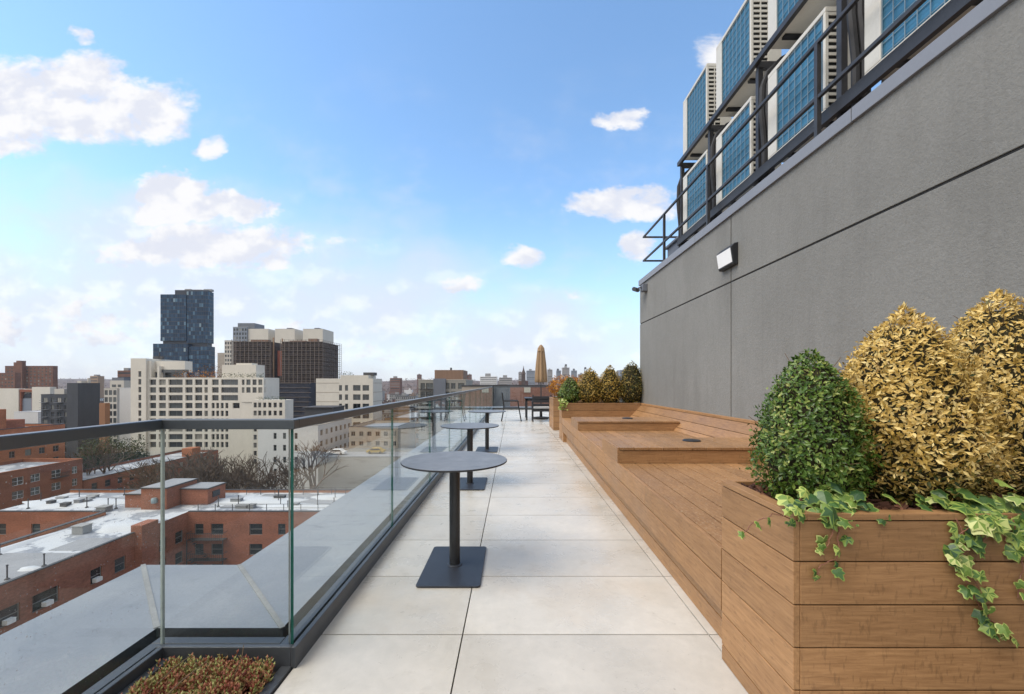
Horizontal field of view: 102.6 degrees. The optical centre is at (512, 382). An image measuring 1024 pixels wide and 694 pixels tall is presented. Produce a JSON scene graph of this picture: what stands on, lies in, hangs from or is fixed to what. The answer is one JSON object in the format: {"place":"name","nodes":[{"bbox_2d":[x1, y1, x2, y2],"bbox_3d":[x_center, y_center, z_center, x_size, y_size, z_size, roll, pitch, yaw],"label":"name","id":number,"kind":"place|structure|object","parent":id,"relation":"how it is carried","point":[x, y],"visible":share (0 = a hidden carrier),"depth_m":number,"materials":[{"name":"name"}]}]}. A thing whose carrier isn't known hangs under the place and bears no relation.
{"place":"outdoors","nodes":[
{"label":"outdoors","id":0,"kind":"place"},
{"bbox_2d":[14,410,40,422],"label":"white roofed shed","id":1,"kind":"structure","parent":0,"point":[31,416],"depth_m":185.00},
{"bbox_2d":[0,387,55,418],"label":"arched building","id":2,"kind":"structure","parent":0,"point":[12,400],"depth_m":215.00,"materials":[{"name":"concrete"}]},
{"bbox_2d":[5,361,57,388],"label":"brick tower block","id":3,"kind":"structure","parent":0,"point":[39,376],"depth_m":380.00,"materials":[{"name":"brown brick"}]},
{"bbox_2d":[40,378,109,467],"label":"charcoal building","id":4,"kind":"structure","parent":0,"point":[77,404],"depth_m":165.00,"materials":[{"name":"grey concrete"}]},
{"bbox_2d":[104,378,130,453],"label":"grey building","id":5,"kind":"structure","parent":0,"point":[111,395],"depth_m":200.19,"materials":[{"name":"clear concrete"}]},
{"bbox_2d":[117,368,130,377],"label":"skyline block","id":6,"kind":"structure","parent":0,"point":[126,373],"depth_m":420.00,"materials":[{"name":"brown brick"}]},
{"bbox_2d":[119,388,130,453],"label":"white building","id":7,"kind":"structure","parent":0,"point":[124,404],"depth_m":186.00,"materials":[{"name":"concrete"}]},
{"bbox_2d":[153,289,214,377],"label":"glass tower","id":8,"kind":"structure","parent":0,"point":[186,324],"depth_m":350.15,"materials":[{"name":"glass"}]},
{"bbox_2d":[217,353,223,376],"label":"stone building","id":9,"kind":"structure","parent":0,"point":[220,359],"depth_m":330.00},
{"bbox_2d":[233,323,274,341],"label":"pale tower","id":10,"kind":"structure","parent":0,"point":[247,331],"depth_m":301.00,"materials":[{"name":"white concrete"}]},
{"bbox_2d":[231,338,340,417],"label":"scaffolded building","id":11,"kind":"structure","parent":0,"point":[297,368],"depth_m":236.60,"materials":[{"name":"brick"}]},
{"bbox_2d":[275,328,302,342],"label":"cream tower block","id":12,"kind":"structure","parent":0,"point":[290,334],"depth_m":300.00,"materials":[{"name":"concrete"}]},
{"bbox_2d":[258,405,351,488],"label":"white building","id":13,"kind":"structure","parent":0,"point":[274,443],"depth_m":110.00,"materials":[{"name":"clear concrete"}]},
{"bbox_2d":[303,328,333,343],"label":"cream tower block","id":14,"kind":"structure","parent":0,"point":[320,334],"depth_m":300.00,"materials":[{"name":"concrete"}]},
{"bbox_2d":[58,379,600,396],"bbox_3d":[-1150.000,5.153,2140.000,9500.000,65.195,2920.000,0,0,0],"label":"hills","id":15,"kind":"structure","parent":0,"point":[385,387],"depth_m":1825.14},
{"bbox_2d":[390,376,401,393],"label":"skyline block","id":16,"kind":"structure","parent":15,"relation":"on","point":[395,384],"depth_m":800.00,"materials":[{"name":"brown brick"}]},
{"bbox_2d":[480,373,497,384],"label":"skyline block","id":17,"kind":"structure","parent":15,"relation":"on","point":[487,379],"depth_m":900.00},
{"bbox_2d":[499,375,511,384],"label":"skyline block","id":18,"kind":"structure","parent":15,"relation":"on","point":[504,380],"depth_m":1000.00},
{"bbox_2d":[526,369,534,384],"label":"skyline block","id":19,"kind":"structure","parent":15,"relation":"on","point":[530,376],"depth_m":1200.00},
{"bbox_2d":[316,372,381,424],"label":"cream building","id":20,"kind":"structure","parent":0,"point":[356,391],"depth_m":137.00,"materials":[{"name":"beige concrete"}]},
{"bbox_2d":[318,448,413,488],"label":"grey garage","id":21,"kind":"structure","parent":0,"point":[362,464],"depth_m":95.00,"materials":[{"name":"concrete"}]},
{"bbox_2d":[349,420,414,447],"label":"beige building","id":22,"kind":"structure","parent":0,"point":[372,433],"depth_m":109.14,"materials":[{"name":"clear concrete"}]},
{"bbox_2d":[0,0,880,380],"label":"sky","id":23,"kind":"structure","parent":0,"point":[428,186],"materials":[{"name":"blue"}]},
{"bbox_2d":[510,385,552,406],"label":"brick house","id":24,"kind":"structure","parent":0,"point":[519,394],"depth_m":60.00,"materials":[{"name":"brick"}]},
{"label":"ground","id":25,"kind":"structure","parent":0,"visible":0},
{"bbox_2d":[0,373,20,387],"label":"brick tower block","id":26,"kind":"structure","parent":25,"relation":"on","point":[10,380],"depth_m":340.00,"materials":[{"name":"brown brick"}]},
{"bbox_2d":[0,409,64,461],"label":"brick apartments","id":27,"kind":"structure","parent":25,"relation":"on","point":[15,426],"depth_m":107.72,"materials":[{"name":"red brick"}]},
{"bbox_2d":[0,458,82,509],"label":"brick apartments","id":28,"kind":"structure","parent":25,"relation":"on","point":[25,479],"depth_m":94.72,"materials":[{"name":"red brick"}]},
{"bbox_2d":[75,439,101,468],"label":"evergreen tree","id":29,"kind":"object","parent":25,"relation":"on","point":[82,448],"visible":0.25,"depth_m":127.55,"materials":[{"name":"green plant"}]},
{"bbox_2d":[90,375,103,397],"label":"skyline block","id":30,"kind":"structure","parent":25,"relation":"on","point":[97,379],"depth_m":603.64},
{"bbox_2d":[65,438,133,474],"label":"bare tree","id":31,"kind":"object","parent":25,"relation":"on","point":[91,465],"visible":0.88,"depth_m":117.20,"materials":[{"name":"brown plant"}]},
{"bbox_2d":[85,436,117,464],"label":"evergreen tree","id":32,"kind":"object","parent":25,"relation":"on","point":[104,444],"visible":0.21,"depth_m":131.91,"materials":[{"name":"green plant"}]},
{"bbox_2d":[103,435,130,462],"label":"evergreen tree","id":33,"kind":"object","parent":25,"relation":"on","point":[114,446],"visible":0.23,"depth_m":136.39,"materials":[{"name":"green plant"}]},
{"bbox_2d":[114,436,137,462],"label":"evergreen tree","id":34,"kind":"object","parent":25,"relation":"on","point":[128,450],"visible":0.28,"depth_m":140.76,"materials":[{"name":"green plant"}]},
{"bbox_2d":[127,434,150,459],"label":"evergreen tree","id":35,"kind":"object","parent":25,"relation":"on","point":[140,450],"visible":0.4,"depth_m":144.87,"materials":[{"name":"green plant"}]},
{"bbox_2d":[82,447,217,488],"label":"brick rowhouse","id":36,"kind":"structure","parent":25,"relation":"on","point":[98,479],"depth_m":122.05,"materials":[{"name":"red brick"}]},
{"bbox_2d":[111,461,209,487],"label":"bare tree","id":37,"kind":"object","parent":25,"relation":"on","point":[149,475],"visible":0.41,"depth_m":89.33,"materials":[{"name":"brown plant"}]},
{"bbox_2d":[123,456,206,487],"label":"bare tree","id":38,"kind":"object","parent":25,"relation":"on","point":[139,473],"visible":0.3,"depth_m":98.73,"materials":[{"name":"brown plant"}]},
{"bbox_2d":[120,446,223,482],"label":"bare tree","id":39,"kind":"object","parent":25,"relation":"on","point":[195,462],"visible":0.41,"depth_m":103.30,"materials":[{"name":"brown plant"}]},
{"bbox_2d":[0,478,352,634],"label":"brick apartments","id":40,"kind":"structure","parent":25,"relation":"on","point":[123,538],"depth_m":59.81,"materials":[{"name":"red brick"}]},
{"bbox_2d":[0,603,18,627],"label":"window","id":41,"kind":"structure","parent":40,"relation":"in","point":[12,611],"depth_m":38.94,"materials":[{"name":"black glass"}]},
{"bbox_2d":[32,585,57,612],"bbox_3d":[-47.780,22.000,41.800,0.080,1.700,2.400,0,0,0],"label":"window","id":42,"kind":"structure","parent":40,"relation":"in","point":[52,593],"depth_m":41.74,"materials":[{"name":"black glass"}]},
{"bbox_2d":[70,523,92,534],"bbox_3d":[-55.500,18.760,52.800,1.600,1.080,1.400,0,0,0],"label":"roof vent","id":43,"kind":"object","parent":40,"relation":"on","point":[81,528],"visible":1,"depth_m":52.31,"materials":[{"name":"metal"}]},
{"bbox_2d":[115,556,124,572],"bbox_3d":[-47.781,22.000,49.700,0.080,1.700,1.400,0,0,0],"label":"window","id":44,"kind":"structure","parent":40,"relation":"in","point":[120,562],"depth_m":49.80,"materials":[{"name":"black glass"}]},
{"bbox_2d":[212,544,221,554],"bbox_3d":[-43.300,24.375,60.180,1.800,1.650,0.080,0,0,0],"label":"window","id":45,"kind":"structure","parent":40,"relation":"in","point":[216,548],"depth_m":60.20,"materials":[{"name":"black glass"}]},
{"bbox_2d":[212,524,222,534],"bbox_3d":[-43.300,21.425,60.180,1.800,1.650,0.080,0,0,0],"label":"window","id":46,"kind":"structure","parent":40,"relation":"in","point":[216,528],"depth_m":60.20,"materials":[{"name":"black glass"}]},
{"bbox_2d":[250,544,261,554],"bbox_3d":[-37.650,24.375,60.180,1.900,1.650,0.080,0,0,0],"label":"window","id":47,"kind":"structure","parent":40,"relation":"in","point":[254,548],"depth_m":60.20,"materials":[{"name":"black glass"}]},
{"bbox_2d":[250,524,261,534],"bbox_3d":[-37.650,21.425,60.180,1.900,1.650,0.080,0,0,0],"label":"window","id":48,"kind":"structure","parent":40,"relation":"in","point":[255,529],"depth_m":60.20,"materials":[{"name":"black glass"}]},
{"bbox_2d":[246,487,355,494],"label":"roof rail","id":49,"kind":"object","parent":40,"relation":"on","point":[300,487],"visible":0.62,"depth_m":70.82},
{"bbox_2d":[166,451,252,486],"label":"bare tree","id":50,"kind":"object","parent":25,"relation":"on","point":[221,464],"visible":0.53,"depth_m":87.21,"materials":[{"name":"brown plant"}]},
{"bbox_2d":[131,353,292,479],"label":"white apartments","id":51,"kind":"structure","parent":25,"relation":"on","point":[159,390],"depth_m":168.00,"materials":[{"name":"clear concrete"}]},
{"bbox_2d":[139,371,281,462],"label":"windows","id":52,"kind":"structure","parent":51,"relation":"in","point":[255,404],"depth_m":158.48,"materials":[{"name":"glass"}]},
{"bbox_2d":[193,461,230,482],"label":"bare tree","id":53,"kind":"object","parent":25,"relation":"on","point":[206,479],"visible":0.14,"depth_m":82.43,"materials":[{"name":"brown plant"}]},
{"bbox_2d":[224,340,232,364],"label":"pale building","id":54,"kind":"structure","parent":25,"relation":"on","point":[227,352],"depth_m":290.00,"materials":[{"name":"white concrete"}]},
{"bbox_2d":[202,450,256,488],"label":"bare tree","id":55,"kind":"object","parent":25,"relation":"on","point":[216,457],"visible":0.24,"depth_m":91.55,"materials":[{"name":"brown plant"}]},
{"bbox_2d":[195,454,273,488],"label":"bare tree","id":56,"kind":"object","parent":25,"relation":"on","point":[251,466],"visible":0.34,"depth_m":93.24,"materials":[{"name":"brown plant"}]},
{"bbox_2d":[191,458,284,488],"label":"bare tree","id":57,"kind":"object","parent":25,"relation":"on","point":[241,471],"visible":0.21,"depth_m":87.83,"materials":[{"name":"brown plant"}]},
{"bbox_2d":[174,466,303,488],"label":"bare tree","id":58,"kind":"object","parent":25,"relation":"on","point":[269,485],"visible":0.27,"depth_m":80.28,"materials":[{"name":"brown plant"}]},
{"bbox_2d":[216,468,283,488],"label":"bare tree","id":59,"kind":"object","parent":25,"relation":"on","point":[232,485],"visible":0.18,"depth_m":79.17,"materials":[{"name":"brown plant"}]},
{"bbox_2d":[247,466,322,488],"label":"bare tree","id":60,"kind":"object","parent":25,"relation":"on","point":[265,482],"visible":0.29,"depth_m":79.28,"materials":[{"name":"brown plant"}]},
{"bbox_2d":[231,440,348,488],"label":"bare tree","id":61,"kind":"object","parent":25,"relation":"on","point":[310,469],"visible":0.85,"depth_m":90.71,"materials":[{"name":"brown plant"}]},
{"bbox_2d":[58,377,599,412],"bbox_3d":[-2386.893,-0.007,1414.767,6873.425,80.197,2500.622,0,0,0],"label":"distant woods","id":62,"kind":"object","parent":25,"relation":"on","point":[385,401],"visible":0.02,"depth_m":1598.46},
{"bbox_2d":[385,410,417,447],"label":"beige warehouse","id":63,"kind":"structure","parent":25,"relation":"on","point":[411,415],"depth_m":155.34,"materials":[{"name":"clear concrete"}]},
{"bbox_2d":[396,393,417,401],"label":"row house","id":64,"kind":"structure","parent":25,"relation":"on","point":[403,397],"depth_m":492.46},
{"bbox_2d":[418,368,472,445],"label":"grey apartments","id":65,"kind":"structure","parent":25,"relation":"on","point":[447,381],"depth_m":120.00,"materials":[{"name":"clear concrete"}]},
{"bbox_2d":[461,385,492,416],"bbox_3d":[-3.688,18.734,46.500,3.193,37.032,9.120,0,0,0],"label":"beige bulkhead","id":66,"kind":"object","parent":25,"relation":"on","point":[467,387],"visible":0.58,"depth_m":42.00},
{"bbox_2d":[493,385,510,406],"bbox_3d":[-1.220,18.724,47.250,1.842,37.052,7.620,0,0,0],"label":"slate bulkhead","id":67,"kind":"object","parent":25,"relation":"on","point":[497,397],"visible":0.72,"depth_m":43.50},
{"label":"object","id":68,"kind":"object","parent":25,"relation":"on","visible":0},
{"bbox_2d":[451,471,495,693],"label":"deck base","id":69,"kind":"object","parent":68,"relation":"on","point":[469,602],"depth_m":2.10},
{"bbox_2d":[118,658,290,693],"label":"planter trough","id":70,"kind":"object","parent":69,"relation":"on","point":[280,675],"visible":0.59,"depth_m":1.70,"materials":[{"name":"grey metal"}]},
{"bbox_2d":[121,649,274,693],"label":"sedum","id":71,"kind":"object","parent":70,"relation":"in","point":[249,675],"visible":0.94,"depth_m":1.65,"materials":[{"name":"plant"}]},
{"bbox_2d":[147,645,243,693],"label":"dry stalk","id":72,"kind":"object","parent":71,"relation":"on","point":[191,673],"visible":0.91,"depth_m":1.60,"materials":[{"name":"plant"}]},
{"bbox_2d":[0,407,531,693],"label":"parapet","id":73,"kind":"structure","parent":69,"relation":"attached to","point":[81,644],"depth_m":2.17,"materials":[{"name":"concrete"}]},
{"bbox_2d":[0,386,557,693],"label":"glass railing","id":74,"kind":"object","parent":69,"relation":"on","point":[294,646],"visible":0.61,"depth_m":1.83,"materials":[{"name":"glass"}]},
{"bbox_2d":[274,410,747,693],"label":"deck paving","id":75,"kind":"structure","parent":69,"relation":"on","point":[579,590],"depth_m":2.26,"materials":[{"name":"ceramic"}]},
{"bbox_2d":[401,451,506,587],"bbox_3d":[-0.398,0.887,2.800,0.714,0.726,0.714,0,0,0],"label":"bistro table","id":76,"kind":"object","parent":75,"relation":"on","point":[454,564],"visible":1,"depth_m":2.76,"materials":[{"name":"black metal"}]},
{"bbox_2d":[441,423,498,489],"bbox_3d":[-0.532,0.887,5.070,0.714,0.726,0.714,0,0,0],"label":"bistro table","id":77,"kind":"object","parent":75,"relation":"on","point":[469,482],"visible":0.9,"depth_m":5.04,"materials":[{"name":"black metal"}]},
{"bbox_2d":[468,410,505,451],"bbox_3d":[-0.485,0.887,7.670,0.714,0.726,0.714,0,0,0],"label":"bistro table","id":78,"kind":"object","parent":75,"relation":"on","point":[486,448],"visible":0.98,"depth_m":7.63,"materials":[{"name":"black metal"}]},
{"bbox_2d":[501,392,521,420],"bbox_3d":[-0.055,0.780,13.600,0.685,0.946,0.520,0,0,0],"label":"metal chair","id":79,"kind":"object","parent":75,"relation":"on","point":[503,400],"visible":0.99,"depth_m":13.35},
{"bbox_2d":[524,397,548,419],"bbox_3d":[0.945,0.880,14.340,1.089,0.740,1.120,0,0,0],"label":"dining table","id":80,"kind":"object","parent":75,"relation":"on","point":[527,399],"visible":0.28,"depth_m":13.82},
{"bbox_2d":[534,345,547,419],"bbox_3d":[0.977,-0.043,14.300,0.520,2.585,0.520,0,0,0],"label":"patio umbrella","id":81,"kind":"object","parent":75,"relation":"on","point":[540,373],"visible":0.92,"depth_m":14.18,"materials":[{"name":"fabric"}]},
{"bbox_2d":[531,395,551,421],"bbox_3d":[0.930,0.815,13.425,0.640,0.870,0.550,0,0,0],"label":"slat armchair","id":82,"kind":"object","parent":75,"relation":"on","point":[539,409],"visible":0.69,"depth_m":13.16,"materials":[{"name":"metal"}]},
{"bbox_2d":[549,397,601,429],"bbox_3d":[1.881,0.826,11.399,1.638,0.842,1.203,0,0,0],"label":"wooden planter","id":83,"kind":"object","parent":75,"relation":"on","point":[553,413],"visible":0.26,"depth_m":10.80,"materials":[{"name":"brown wood"}]},
{"bbox_2d":[546,375,565,397],"bbox_3d":[1.289,0.133,11.476,0.790,0.761,0.770,0,0,42],"label":"orange shrub","id":84,"kind":"object","parent":83,"relation":"in","point":[554,385],"visible":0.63,"depth_m":11.40,"materials":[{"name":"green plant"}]},
{"bbox_2d":[559,402,639,439],"bbox_3d":[1.908,0.836,9.142,1.704,0.822,0.478,0,0,0],"label":"wooden planter","id":85,"kind":"object","parent":75,"relation":"on","point":[605,409],"visible":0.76,"depth_m":8.90,"materials":[{"name":"brown wood"}]},
{"bbox_2d":[554,377,580,402],"bbox_3d":[1.247,0.191,9.130,0.633,0.662,0.571,0,0,-36],"label":"clipped bush","id":86,"kind":"object","parent":85,"relation":"in","point":[568,391],"visible":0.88,"depth_m":9.02,"materials":[{"name":"plant"}]},
{"bbox_2d":[576,368,605,402],"bbox_3d":[1.748,0.075,9.147,0.797,0.896,0.656,0,0,0],"label":"clipped bush","id":87,"kind":"object","parent":85,"relation":"in","point":[590,387],"visible":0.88,"depth_m":9.00,"materials":[{"name":"plant"}]},
{"bbox_2d":[598,365,623,402],"bbox_3d":[2.165,0.053,9.152,0.731,0.938,0.590,0,0,0],"label":"clipped bush","id":88,"kind":"object","parent":85,"relation":"in","point":[610,381],"visible":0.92,"depth_m":9.00,"materials":[{"name":"plant"}]},
{"bbox_2d":[618,361,643,402],"bbox_3d":[2.644,0.006,9.145,0.890,1.034,0.705,0,0,0],"label":"clipped bush","id":89,"kind":"object","parent":85,"relation":"in","point":[630,378],"visible":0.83,"depth_m":8.98,"materials":[{"name":"plant"}]},
{"bbox_2d":[562,403,770,638],"bbox_3d":[1.887,0.844,5.330,1.883,0.812,7.740,0,0,0],"label":"wooden bench","id":90,"kind":"object","parent":75,"relation":"on","point":[656,477],"visible":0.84,"depth_m":3.61,"materials":[{"name":"brown wood"}]},
{"bbox_2d":[721,480,1023,693],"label":"wooden planter","id":91,"kind":"object","parent":75,"relation":"on","point":[891,613],"visible":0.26,"depth_m":1.38,"materials":[{"name":"brown wood"}]},
{"bbox_2d":[739,348,891,500],"bbox_3d":[1.183,0.203,1.627,0.494,0.690,0.479,0,0,0],"label":"clipped bush","id":92,"kind":"object","parent":91,"relation":"in","point":[809,429],"visible":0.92,"depth_m":1.53,"materials":[{"name":"plant"}]},
{"bbox_2d":[738,482,900,580],"bbox_3d":[1.040,0.508,1.432,0.578,0.315,0.199,0,0,0],"label":"ivy","id":93,"kind":"object","parent":91,"relation":"on","point":[825,503],"visible":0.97,"depth_m":1.39,"materials":[{"name":"plant"}]},
{"bbox_2d":[837,302,1023,507],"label":"clipped bush","id":94,"kind":"object","parent":91,"relation":"in","point":[911,384],"visible":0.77,"depth_m":1.51,"materials":[{"name":"golden-yellow leaves"},{"name":"twig"}]},
{"bbox_2d":[914,479,1023,647],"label":"ivy","id":95,"kind":"object","parent":91,"relation":"attached to","point":[996,523],"visible":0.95,"depth_m":1.36,"materials":[{"name":"plant"}]},
{"bbox_2d":[942,288,1023,495],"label":"clipped bush","id":96,"kind":"object","parent":91,"relation":"in","point":[992,338],"visible":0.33,"depth_m":1.66,"materials":[{"name":"gold plant"}]},
{"bbox_2d":[638,0,1023,423],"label":"stucco wall","id":97,"kind":"structure","parent":69,"relation":"on","point":[876,206],"depth_m":3.31,"materials":[{"name":"paint"}]},
{"bbox_2d":[716,242,737,271],"bbox_3d":[2.781,-1.634,5.335,0.098,0.279,0.370,0,0,0],"label":"wall lamp","id":98,"kind":"object","parent":97,"relation":"attached to","point":[727,257],"visible":1,"depth_m":5.25,"materials":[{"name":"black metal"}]},
{"bbox_2d":[643,0,926,261],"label":"roof guardrail","id":99,"kind":"object","parent":97,"relation":"on","point":[815,47],"visible":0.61,"depth_m":4.20,"materials":[{"name":"metal"}]},
{"bbox_2d":[666,236,677,256],"bbox_3d":[3.650,-2.375,8.550,0.700,1.150,0.800,0,0,0],"label":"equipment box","id":100,"kind":"object","parent":68,"relation":"on","point":[671,247],"visible":0.07,"depth_m":8.61,"materials":[{"name":"metal"}]},
{"bbox_2d":[677,0,977,246],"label":"equipment rack","id":101,"kind":"object","parent":68,"relation":"on","point":[947,14],"visible":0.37,"depth_m":4.19,"materials":[{"name":"metal"}]},
{"bbox_2d":[676,167,691,247],"bbox_3d":[3.323,-2.916,7.554,0.571,2.141,0.207,0,0,39],"label":"insulated pipe","id":102,"kind":"object","parent":101,"relation":"attached to","point":[678,201],"visible":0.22,"depth_m":7.63,"materials":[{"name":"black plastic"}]},
{"bbox_2d":[683,149,728,235],"bbox_3d":[3.300,-3.195,7.020,0.400,1.090,0.920,0,0,0],"label":"air conditioner","id":103,"kind":"object","parent":101,"relation":"on","point":[694,197],"visible":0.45,"depth_m":7.01,"materials":[{"name":"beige metal"}]},
{"bbox_2d":[683,63,731,159],"bbox_3d":[3.300,-4.575,7.020,0.400,1.090,0.920,0,0,0],"label":"air conditioner","id":104,"kind":"object","parent":101,"relation":"on","point":[699,106],"visible":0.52,"depth_m":6.86,"materials":[{"name":"beige metal"}]},
{"bbox_2d":[710,122,728,220],"bbox_3d":[3.323,-2.916,6.254,0.571,2.141,0.207,0,0,39],"label":"insulated pipe","id":105,"kind":"object","parent":101,"relation":"attached to","point":[713,164],"visible":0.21,"depth_m":6.33,"materials":[{"name":"black plastic"}]},
{"bbox_2d":[716,0,781,116],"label":"air conditioner","id":106,"kind":"object","parent":101,"relation":"on","point":[742,43],"visible":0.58,"depth_m":5.65,"materials":[{"name":"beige metal"}]},
{"bbox_2d":[716,96,781,206],"bbox_3d":[3.300,-3.195,5.800,0.400,1.090,0.920,0,0,0],"label":"air conditioner","id":107,"kind":"object","parent":101,"relation":"on","point":[736,154],"visible":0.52,"depth_m":5.72,"materials":[{"name":"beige metal"}]},
{"bbox_2d":[758,54,785,179],"bbox_3d":[3.323,-2.916,4.984,0.571,2.141,0.207,0,0,39],"label":"insulated pipe","id":108,"kind":"object","parent":101,"relation":"attached to","point":[763,111],"visible":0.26,"depth_m":5.05,"materials":[{"name":"black plastic"}]},
{"bbox_2d":[768,0,835,48],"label":"air conditioner","id":109,"kind":"object","parent":101,"relation":"on","point":[801,22],"visible":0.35,"depth_m":4.72,"materials":[{"name":"beige metal"}]},
{"bbox_2d":[768,7,850,162],"bbox_3d":[3.300,-3.195,4.530,0.400,1.090,0.920,0,0,0],"label":"air conditioner","id":110,"kind":"object","parent":101,"relation":"on","point":[791,98],"visible":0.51,"depth_m":4.42,"materials":[{"name":"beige metal"}]},
{"bbox_2d":[847,0,870,107],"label":"insulated pipe","id":111,"kind":"object","parent":101,"relation":"attached to","point":[855,20],"visible":0.3,"depth_m":3.70,"materials":[{"name":"black plastic"}]},
{"bbox_2d":[864,0,982,78],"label":"air conditioner","id":112,"kind":"object","parent":101,"relation":"on","point":[881,17],"visible":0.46,"depth_m":3.39,"materials":[{"name":"beige metal"}]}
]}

